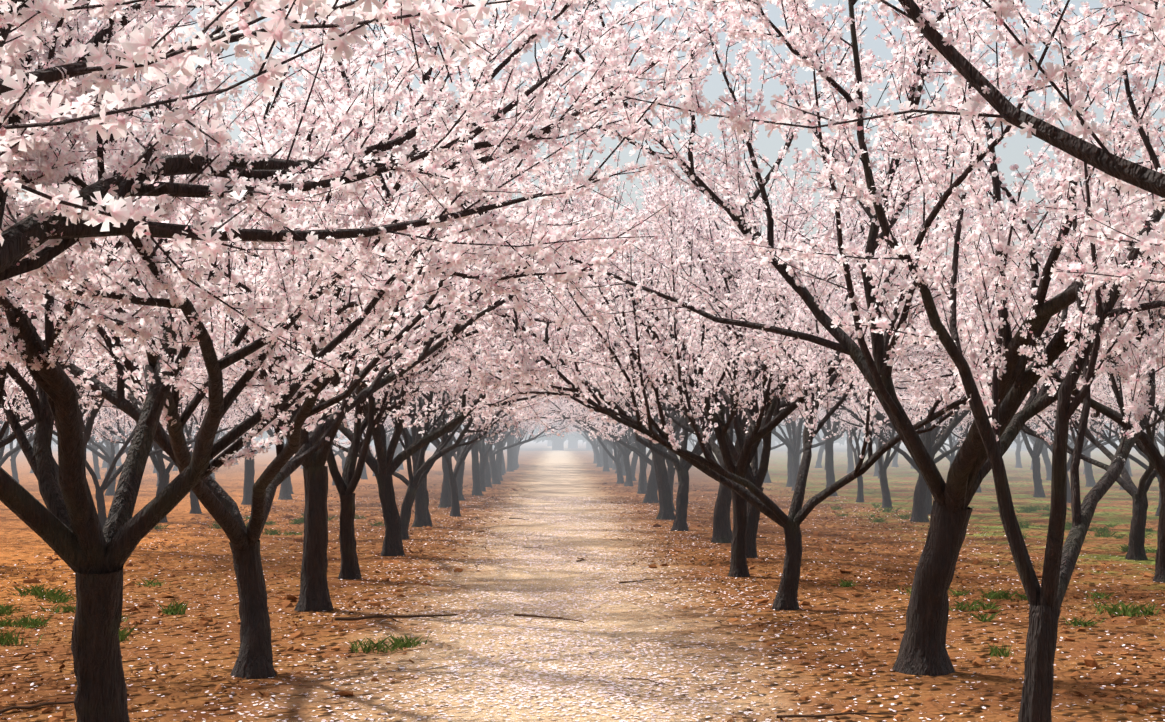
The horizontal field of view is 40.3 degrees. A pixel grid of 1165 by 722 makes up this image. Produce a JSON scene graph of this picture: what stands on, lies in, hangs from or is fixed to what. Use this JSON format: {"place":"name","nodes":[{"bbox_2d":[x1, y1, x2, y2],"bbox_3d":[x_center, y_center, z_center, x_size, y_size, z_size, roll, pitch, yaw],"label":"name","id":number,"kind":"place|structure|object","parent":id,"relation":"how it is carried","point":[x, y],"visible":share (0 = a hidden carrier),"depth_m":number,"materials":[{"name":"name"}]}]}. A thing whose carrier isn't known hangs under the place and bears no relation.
{"place":"outdoors","nodes":[
{"label":"outdoors","id":0,"kind":"place"},
{"bbox_2d":[0,438,1164,721],"bbox_3d":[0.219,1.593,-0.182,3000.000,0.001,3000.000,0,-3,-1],"label":"ground","id":1,"kind":"structure","parent":0,"point":[558,476],"depth_m":14.30,"materials":[{"name":"soil"}]},
{"bbox_2d":[9,363,78,482],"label":"blossom tree","id":2,"kind":"object","parent":1,"relation":"on","point":[14,466],"depth_m":48.18,"materials":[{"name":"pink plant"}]},
{"bbox_2d":[0,354,115,466],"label":"blossom tree","id":3,"kind":"object","parent":1,"relation":"on","point":[5,457],"depth_m":33.48,"materials":[{"name":"pink plant"}]},
{"bbox_2d":[29,409,135,444],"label":"blossom tree","id":4,"kind":"object","parent":1,"relation":"on","point":[55,440],"visible":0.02,"depth_m":53.42,"materials":[{"name":"pink plant"}]},
{"bbox_2d":[0,326,191,428],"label":"blossom tree","id":5,"kind":"object","parent":1,"relation":"on","point":[10,381],"visible":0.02,"depth_m":29.57,"materials":[{"name":"pink plant"}]},
{"bbox_2d":[83,408,133,478],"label":"blossom tree","id":6,"kind":"object","parent":1,"relation":"on","point":[96,465],"visible":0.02,"depth_m":54.70,"materials":[{"name":"pink plant"}]},
{"bbox_2d":[89,406,134,475],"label":"blossom tree","id":7,"kind":"object","parent":1,"relation":"on","point":[108,450],"depth_m":57.46,"materials":[{"name":"pink plant"}]},
{"bbox_2d":[88,407,136,453],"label":"blossom tree","id":8,"kind":"object","parent":1,"relation":"on","point":[121,431],"visible":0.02,"depth_m":44.25,"materials":[{"name":"pink plant"}]},
{"bbox_2d":[106,427,128,465],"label":"blossom tree","id":9,"kind":"object","parent":1,"relation":"on","point":[118,463],"depth_m":75.92,"materials":[{"name":"plant"}]},
{"bbox_2d":[0,236,242,448],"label":"blossom tree","id":10,"kind":"object","parent":1,"relation":"on","point":[103,375],"visible":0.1,"depth_m":19.38,"materials":[{"name":"pink plant"}]},
{"bbox_2d":[9,353,258,495],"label":"blossom tree","id":11,"kind":"object","parent":1,"relation":"on","point":[110,490],"visible":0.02,"depth_m":40.65,"materials":[{"name":"pink plant"}]},
{"bbox_2d":[44,315,224,522],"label":"blossom tree","id":12,"kind":"object","parent":1,"relation":"on","point":[163,472],"visible":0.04,"depth_m":28.32,"materials":[{"name":"pink plant"}]},
{"bbox_2d":[0,320,269,513],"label":"blossom tree","id":13,"kind":"object","parent":1,"relation":"on","point":[195,505],"visible":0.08,"depth_m":31.03,"materials":[{"name":"pink plant"}]},
{"bbox_2d":[14,196,261,492],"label":"blossom tree","id":14,"kind":"object","parent":1,"relation":"on","point":[87,427],"depth_m":22.33,"materials":[{"name":"pink plant"}]},
{"bbox_2d":[117,417,231,470],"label":"blossom tree","id":15,"kind":"object","parent":1,"relation":"on","point":[175,468],"visible":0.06,"depth_m":66.97,"materials":[{"name":"pink plant"}]},
{"bbox_2d":[0,295,365,529],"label":"blossom tree","id":16,"kind":"object","parent":1,"relation":"on","point":[108,480],"visible":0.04,"depth_m":25.54,"materials":[{"name":"pink plant"}]},
{"bbox_2d":[187,400,235,478],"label":"blossom tree","id":17,"kind":"object","parent":1,"relation":"on","point":[215,440],"visible":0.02,"depth_m":54.80,"materials":[{"name":"pink plant"}]},
{"bbox_2d":[194,243,264,504],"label":"blossom tree","id":18,"kind":"object","parent":1,"relation":"on","point":[249,472],"depth_m":35.42,"materials":[{"name":"pink plant"}]},
{"bbox_2d":[0,0,518,721],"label":"blossom tree","id":19,"kind":"object","parent":1,"relation":"on","point":[64,524],"visible":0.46,"depth_m":7.14,"materials":[{"name":"pink plant"}]},
{"bbox_2d":[0,0,536,260],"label":"blossom tree","id":20,"kind":"object","parent":1,"relation":"on","point":[434,17],"visible":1,"depth_m":2.87,"materials":[{"name":"pink plant"}]},
{"bbox_2d":[193,297,425,499],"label":"blossom tree","id":21,"kind":"object","parent":1,"relation":"on","point":[285,493],"depth_m":38.12,"materials":[{"name":"pink plant"}]},
{"bbox_2d":[260,383,410,484],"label":"blossom tree","id":22,"kind":"object","parent":1,"relation":"on","point":[340,451],"depth_m":48.49,"materials":[{"name":"pink plant"}]},
{"bbox_2d":[0,0,704,678],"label":"blossom tree","id":23,"kind":"object","parent":1,"relation":"on","point":[254,660],"visible":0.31,"depth_m":9.02,"materials":[{"name":"pink plant"}]},
{"bbox_2d":[87,0,634,611],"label":"blossom tree","id":24,"kind":"object","parent":1,"relation":"on","point":[313,594],"visible":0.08,"depth_m":14.29,"materials":[{"name":"pink plant"}]},
{"bbox_2d":[112,173,618,579],"bbox_3d":[-2.650,-0.035,18.351,6.125,5.113,3.165,0,-3,-3],"label":"blossom tree","id":25,"kind":"object","parent":1,"relation":"on","point":[346,482],"visible":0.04,"depth_m":17.53,"materials":[{"name":"pink plant"}]},
{"bbox_2d":[0,0,737,375],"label":"blossom tree","id":26,"kind":"object","parent":1,"relation":"on","point":[322,170],"visible":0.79,"depth_m":6.27,"materials":[{"name":"pink plant"}]},
{"bbox_2d":[332,404,406,469],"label":"blossom tree","id":27,"kind":"object","parent":1,"relation":"on","point":[342,456],"depth_m":51.53,"materials":[{"name":"pink plant"}]},
{"bbox_2d":[206,170,585,526],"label":"blossom tree","id":28,"kind":"object","parent":1,"relation":"on","point":[422,517],"depth_m":27.03,"materials":[{"name":"pink plant"}]},
{"bbox_2d":[199,227,598,539],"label":"blossom tree","id":29,"kind":"object","parent":1,"relation":"on","point":[422,470],"visible":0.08,"depth_m":23.86,"materials":[{"name":"pink plant"}]},
{"bbox_2d":[347,414,467,475],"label":"blossom tree","id":30,"kind":"object","parent":1,"relation":"on","point":[388,436],"depth_m":58.84,"materials":[{"name":"pink plant"}]},
{"bbox_2d":[113,141,726,555],"bbox_3d":[-2.011,-0.197,20.461,7.556,5.631,6.430,2,-3,-39],"label":"blossom tree","id":31,"kind":"object","parent":1,"relation":"on","point":[385,465],"visible":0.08,"depth_m":20.63,"materials":[{"name":"pink plant"}]},
{"bbox_2d":[349,406,532,486],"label":"blossom tree","id":32,"kind":"object","parent":1,"relation":"on","point":[487,474],"visible":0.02,"depth_m":47.22,"materials":[{"name":"pink plant"}]},
{"bbox_2d":[0,518,906,717],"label":"fallen sticks","id":33,"kind":"object","parent":1,"relation":"on","point":[336,619],"visible":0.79,"depth_m":13.36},
{"bbox_2d":[404,280,547,507],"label":"blossom tree","id":34,"kind":"object","parent":1,"relation":"on","point":[445,499],"depth_m":34.24,"materials":[{"name":"pink plant"}]},
{"bbox_2d":[387,396,577,483],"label":"blossom tree","id":35,"kind":"object","parent":1,"relation":"on","point":[494,472],"depth_m":49.75,"materials":[{"name":"pink plant"}]},
{"bbox_2d":[347,308,633,516],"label":"blossom tree","id":36,"kind":"object","parent":1,"relation":"on","point":[455,509],"visible":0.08,"depth_m":31.98,"materials":[{"name":"pink plant"}]},
{"bbox_2d":[440,323,540,495],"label":"blossom tree","id":37,"kind":"object","parent":1,"relation":"on","point":[476,489],"depth_m":40.52,"materials":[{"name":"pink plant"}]},
{"bbox_2d":[477,396,524,490],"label":"blossom tree","id":38,"kind":"object","parent":1,"relation":"on","point":[483,453],"depth_m":43.44,"materials":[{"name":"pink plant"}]},
{"bbox_2d":[408,337,603,500],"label":"blossom tree","id":39,"kind":"object","parent":1,"relation":"on","point":[459,478],"depth_m":37.57,"materials":[{"name":"pink plant"}]},
{"bbox_2d":[505,428,513,471],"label":"blossom tree","id":40,"kind":"object","parent":1,"relation":"on","point":[509,460],"visible":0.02,"depth_m":65.87,"materials":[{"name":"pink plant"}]},
{"bbox_2d":[512,420,527,469],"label":"blossom tree","id":41,"kind":"object","parent":1,"relation":"on","point":[513,459],"depth_m":68.75,"materials":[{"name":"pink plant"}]},
{"bbox_2d":[513,419,543,467],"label":"blossom tree","id":42,"kind":"object","parent":1,"relation":"on","point":[515,447],"visible":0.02,"depth_m":72.03,"materials":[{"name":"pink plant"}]},
{"bbox_2d":[502,403,561,472],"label":"blossom tree","id":43,"kind":"object","parent":1,"relation":"on","point":[503,461],"depth_m":62.82,"materials":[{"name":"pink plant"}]},
{"bbox_2d":[506,419,576,466],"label":"blossom tree","id":44,"kind":"object","parent":1,"relation":"on","point":[553,434],"depth_m":74.31,"materials":[{"name":"pink plant"}]},
{"bbox_2d":[495,369,590,480],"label":"blossom tree","id":45,"kind":"object","parent":1,"relation":"on","point":[500,443],"depth_m":53.22,"materials":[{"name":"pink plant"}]},
{"bbox_2d":[181,496,923,721],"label":"fallen petals","id":46,"kind":"object","parent":1,"relation":"on","point":[584,702],"visible":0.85,"depth_m":11.58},
{"bbox_2d":[524,293,590,449],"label":"tree","id":47,"kind":"object","parent":1,"relation":"on","point":[557,442],"visible":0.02,"depth_m":149.48,"materials":[{"name":"pink plant"}]},
{"bbox_2d":[534,421,585,447],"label":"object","id":48,"kind":"object","parent":1,"relation":"on","point":[572,441],"depth_m":166.09,"materials":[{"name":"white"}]},
{"bbox_2d":[536,279,596,449],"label":"tree","id":49,"kind":"object","parent":1,"relation":"on","point":[588,446],"depth_m":153.32,"materials":[{"name":"pink plant"}]},
{"bbox_2d":[537,401,620,472],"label":"blossom tree","id":50,"kind":"object","parent":1,"relation":"on","point":[609,444],"visible":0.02,"depth_m":63.30,"materials":[{"name":"pink plant"}]},
{"bbox_2d":[0,503,1161,656],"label":"grass tufts","id":51,"kind":"object","parent":1,"relation":"on","point":[55,596],"visible":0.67,"depth_m":14.17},
{"bbox_2d":[0,483,1164,721],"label":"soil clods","id":52,"kind":"object","parent":1,"relation":"on","point":[978,661],"visible":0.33,"depth_m":15.37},
{"bbox_2d":[0,483,1164,721],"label":"grass tufts","id":53,"kind":"object","parent":1,"relation":"on","point":[6,675],"visible":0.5,"depth_m":14.17,"materials":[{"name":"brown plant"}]},
{"bbox_2d":[0,496,1164,721],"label":"fallen petals","id":54,"kind":"object","parent":1,"relation":"on","point":[582,622],"visible":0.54,"depth_m":13.28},
{"bbox_2d":[569,423,597,462],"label":"blossom tree","id":55,"kind":"object","parent":1,"relation":"on","point":[595,460],"depth_m":83.45,"materials":[{"name":"pink plant"}]},
{"bbox_2d":[573,425,602,466],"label":"blossom tree","id":56,"kind":"object","parent":1,"relation":"on","point":[595,447],"depth_m":74.66,"materials":[{"name":"pink plant"}]},
{"bbox_2d":[563,424,612,467],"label":"blossom tree","id":57,"kind":"object","parent":1,"relation":"on","point":[610,460],"depth_m":72.07,"materials":[{"name":"pink plant"}]},
{"bbox_2d":[500,269,696,510],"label":"blossom tree","id":58,"kind":"object","parent":1,"relation":"on","point":[671,469],"visible":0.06,"depth_m":32.63,"materials":[{"name":"pink plant"}]},
{"bbox_2d":[559,419,637,480],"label":"blossom tree","id":59,"kind":"object","parent":1,"relation":"on","point":[634,462],"visible":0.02,"depth_m":53.23,"materials":[{"name":"pink plant"}]},
{"bbox_2d":[596,419,609,470],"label":"blossom tree","id":60,"kind":"object","parent":1,"relation":"on","point":[605,462],"depth_m":66.19,"materials":[{"name":"pink plant"}]},
{"bbox_2d":[514,366,693,485],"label":"blossom tree","id":61,"kind":"object","parent":1,"relation":"on","point":[625,452],"visible":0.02,"depth_m":47.49,"materials":[{"name":"pink plant"}]},
{"bbox_2d":[520,402,706,472],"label":"blossom tree","id":62,"kind":"object","parent":1,"relation":"on","point":[611,443],"depth_m":56.28,"materials":[{"name":"pink plant"}]},
{"bbox_2d":[577,393,659,483],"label":"blossom tree","id":63,"kind":"object","parent":1,"relation":"on","point":[620,477],"visible":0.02,"depth_m":50.24,"materials":[{"name":"pink plant"}]},
{"bbox_2d":[566,369,674,488],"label":"blossom tree","id":64,"kind":"object","parent":1,"relation":"on","point":[649,451],"depth_m":44.91,"materials":[{"name":"pink plant"}]},
{"bbox_2d":[511,353,773,464],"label":"blossom tree","id":65,"kind":"object","parent":1,"relation":"on","point":[558,408],"visible":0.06,"depth_m":39.13,"materials":[{"name":"pink plant"}]},
{"bbox_2d":[581,346,713,493],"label":"blossom tree","id":66,"kind":"object","parent":1,"relation":"on","point":[642,475],"depth_m":41.79,"materials":[{"name":"pink plant"}]},
{"bbox_2d":[507,164,833,519],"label":"blossom tree","id":67,"kind":"object","parent":1,"relation":"on","point":[666,511],"visible":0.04,"depth_m":29.37,"materials":[{"name":"pink plant"}]},
{"bbox_2d":[565,280,831,502],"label":"blossom tree","id":68,"kind":"object","parent":1,"relation":"on","point":[651,495],"depth_m":36.33,"materials":[{"name":"pink plant"}]},
{"bbox_2d":[536,152,936,557],"bbox_3d":[1.468,0.093,19.864,3.607,4.993,6.997,2,-3,-33],"label":"blossom tree","id":69,"kind":"object","parent":1,"relation":"on","point":[755,475],"visible":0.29,"depth_m":19.86,"materials":[{"name":"pink plant"}]},
{"bbox_2d":[387,115,1109,609],"bbox_3d":[1.584,0.146,14.653,6.990,4.386,5.625,0,-2,0],"label":"blossom tree","id":70,"kind":"object","parent":1,"relation":"on","point":[523,345],"visible":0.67,"depth_m":14.23,"materials":[{"name":"pink plant"}]},
{"bbox_2d":[526,132,972,542],"bbox_3d":[1.988,-0.114,24.092,7.988,5.835,6.797,-3,-5,14],"label":"blossom tree","id":71,"kind":"object","parent":1,"relation":"on","point":[722,531],"visible":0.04,"depth_m":23.17,"materials":[{"name":"pink plant"}]},
{"bbox_2d":[686,253,820,449],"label":"tree","id":72,"kind":"object","parent":1,"relation":"on","point":[780,432],"visible":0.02,"depth_m":149.95,"materials":[{"name":"pink plant"}]},
{"bbox_2d":[690,422,822,443],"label":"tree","id":73,"kind":"object","parent":1,"relation":"on","point":[778,440],"visible":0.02,"depth_m":145.96,"materials":[{"name":"pink plant"}]},
{"bbox_2d":[582,115,947,530],"bbox_3d":[2.348,-0.653,25.990,7.588,7.072,6.947,-1,-3,15],"label":"blossom tree","id":74,"kind":"object","parent":1,"relation":"on","point":[682,466],"visible":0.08,"depth_m":26.07,"materials":[{"name":"pink plant"}]},
{"bbox_2d":[494,128,1040,576],"bbox_3d":[2.041,-0.185,17.964,6.094,5.336,3.914,-2,-2,25],"label":"blossom tree","id":75,"kind":"object","parent":1,"relation":"on","point":[738,565],"visible":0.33,"depth_m":17.67,"materials":[{"name":"pink plant"}]},
{"bbox_2d":[733,395,844,482],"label":"blossom tree","id":76,"kind":"object","parent":1,"relation":"on","point":[767,479],"depth_m":50.96,"materials":[{"name":"pink plant"}]},
{"bbox_2d":[433,0,1164,675],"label":"blossom tree","id":77,"kind":"object","parent":1,"relation":"on","point":[923,648],"visible":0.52,"depth_m":10.51,"materials":[{"name":"pink plant"}]},
{"bbox_2d":[721,245,881,490],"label":"blossom tree","id":78,"kind":"object","parent":1,"relation":"on","point":[794,449],"depth_m":43.96,"materials":[{"name":"pink plant"}]},
{"bbox_2d":[758,394,848,486],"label":"blossom tree","id":79,"kind":"object","parent":1,"relation":"on","point":[789,474],"depth_m":47.26,"materials":[{"name":"pink plant"}]},
{"bbox_2d":[781,409,840,467],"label":"blossom tree","id":80,"kind":"object","parent":1,"relation":"on","point":[819,458],"depth_m":72.43,"materials":[{"name":"pink plant"}]},
{"bbox_2d":[822,413,853,473],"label":"blossom tree","id":81,"kind":"object","parent":1,"relation":"on","point":[850,469],"depth_m":62.58,"materials":[{"name":"pink plant"}]},
{"bbox_2d":[817,424,860,444],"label":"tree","id":82,"kind":"object","parent":1,"relation":"on","point":[840,441],"visible":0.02,"depth_m":153.71,"materials":[{"name":"plant"}]},
{"bbox_2d":[770,217,933,495],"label":"blossom tree","id":83,"kind":"object","parent":1,"relation":"on","point":[829,467],"depth_m":40.36,"materials":[{"name":"pink plant"}]},
{"bbox_2d":[873,435,878,475],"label":"blossom tree","id":84,"kind":"object","parent":1,"relation":"on","point":[876,470],"depth_m":58.65,"materials":[{"name":"pink plant"}]},
{"bbox_2d":[862,425,899,466],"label":"blossom tree","id":85,"kind":"object","parent":1,"relation":"on","point":[895,462],"depth_m":74.91,"materials":[{"name":"pink plant"}]},
{"bbox_2d":[830,341,941,502],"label":"blossom tree","id":86,"kind":"object","parent":1,"relation":"on","point":[853,431],"visible":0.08,"depth_m":36.55,"materials":[{"name":"pink plant"}]},
{"bbox_2d":[803,409,969,465],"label":"blossom tree","id":87,"kind":"object","parent":1,"relation":"on","point":[951,458],"depth_m":45.22,"materials":[{"name":"pink plant"}]},
{"bbox_2d":[612,0,1164,271],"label":"blossom tree","id":88,"kind":"object","parent":1,"relation":"on","point":[1132,176],"visible":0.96,"depth_m":4.17,"materials":[{"name":"pink plant"}]},
{"bbox_2d":[829,307,947,507],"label":"blossom tree","id":89,"kind":"object","parent":1,"relation":"on","point":[886,497],"depth_m":33.87,"materials":[{"name":"pink plant"}]},
{"bbox_2d":[685,162,1130,521],"bbox_3d":[5.893,-0.118,29.441,8.106,6.303,6.898,2,-4,-12],"label":"blossom tree","id":90,"kind":"object","parent":1,"relation":"on","point":[919,508],"visible":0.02,"depth_m":28.60,"materials":[{"name":"pink plant"}]},
{"bbox_2d":[788,307,1058,514],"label":"blossom tree","id":91,"kind":"object","parent":1,"relation":"on","point":[943,426],"visible":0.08,"depth_m":31.30,"materials":[{"name":"pink plant"}]},
{"bbox_2d":[689,0,1164,721],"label":"blossom tree","id":92,"kind":"object","parent":1,"relation":"on","point":[1137,372],"visible":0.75,"depth_m":7.56,"materials":[{"name":"pink plant"}]},
{"bbox_2d":[845,188,1164,582],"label":"blossom tree","id":93,"kind":"object","parent":1,"relation":"on","point":[1151,451],"visible":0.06,"depth_m":17.01,"materials":[{"name":"pink plant"}]},
{"bbox_2d":[1014,432,1027,467],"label":"blossom tree","id":94,"kind":"object","parent":1,"relation":"on","point":[1017,452],"depth_m":72.84,"materials":[{"name":"plant"}]},
{"bbox_2d":[895,197,1164,559],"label":"blossom tree","id":95,"kind":"object","parent":1,"relation":"on","point":[1136,549],"visible":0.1,"depth_m":20.44,"materials":[{"name":"pink plant"}]},
{"bbox_2d":[902,333,1163,502],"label":"blossom tree","id":96,"kind":"object","parent":1,"relation":"on","point":[1102,417],"visible":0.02,"depth_m":36.35,"materials":[{"name":"pink plant"}]},
{"bbox_2d":[1028,423,1053,479],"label":"blossom tree","id":97,"kind":"object","parent":1,"relation":"on","point":[1046,459],"depth_m":54.00,"materials":[{"name":"pink plant"}]},
{"bbox_2d":[992,343,1164,515],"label":"blossom tree","id":98,"kind":"object","parent":1,"relation":"on","point":[1115,446],"visible":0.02,"depth_m":30.54,"materials":[{"name":"pink plant"}]},
{"bbox_2d":[1019,313,1155,496],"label":"blossom tree","id":99,"kind":"object","parent":1,"relation":"on","point":[1035,452],"depth_m":39.45,"materials":[{"name":"pink plant"}]},
{"bbox_2d":[1015,262,1163,486],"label":"blossom tree","id":100,"kind":"object","parent":1,"relation":"on","point":[1090,480],"depth_m":47.38,"materials":[{"name":"pink plant"}]},
{"bbox_2d":[1043,177,1164,409],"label":"blossom tree","id":101,"kind":"object","parent":1,"relation":"on","point":[1156,379],"visible":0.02,"depth_m":28.00,"materials":[{"name":"pink plant"}]},
{"bbox_2d":[1050,0,1164,290],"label":"blossom tree","id":102,"kind":"object","parent":1,"relation":"on","point":[1154,10],"visible":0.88,"depth_m":5.80,"materials":[{"name":"pink plant"}]},
{"bbox_2d":[1069,308,1163,446],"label":"blossom tree","id":103,"kind":"object","parent":1,"relation":"on","point":[1160,436],"depth_m":41.46,"materials":[{"name":"pink plant"}]},
{"bbox_2d":[1092,385,1162,489],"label":"blossom tree","id":104,"kind":"object","parent":1,"relation":"on","point":[1126,465],"depth_m":44.75,"materials":[{"name":"pink plant"}]},
{"bbox_2d":[7,0,1164,313],"label":"sky","id":105,"kind":"structure","parent":0,"point":[1013,153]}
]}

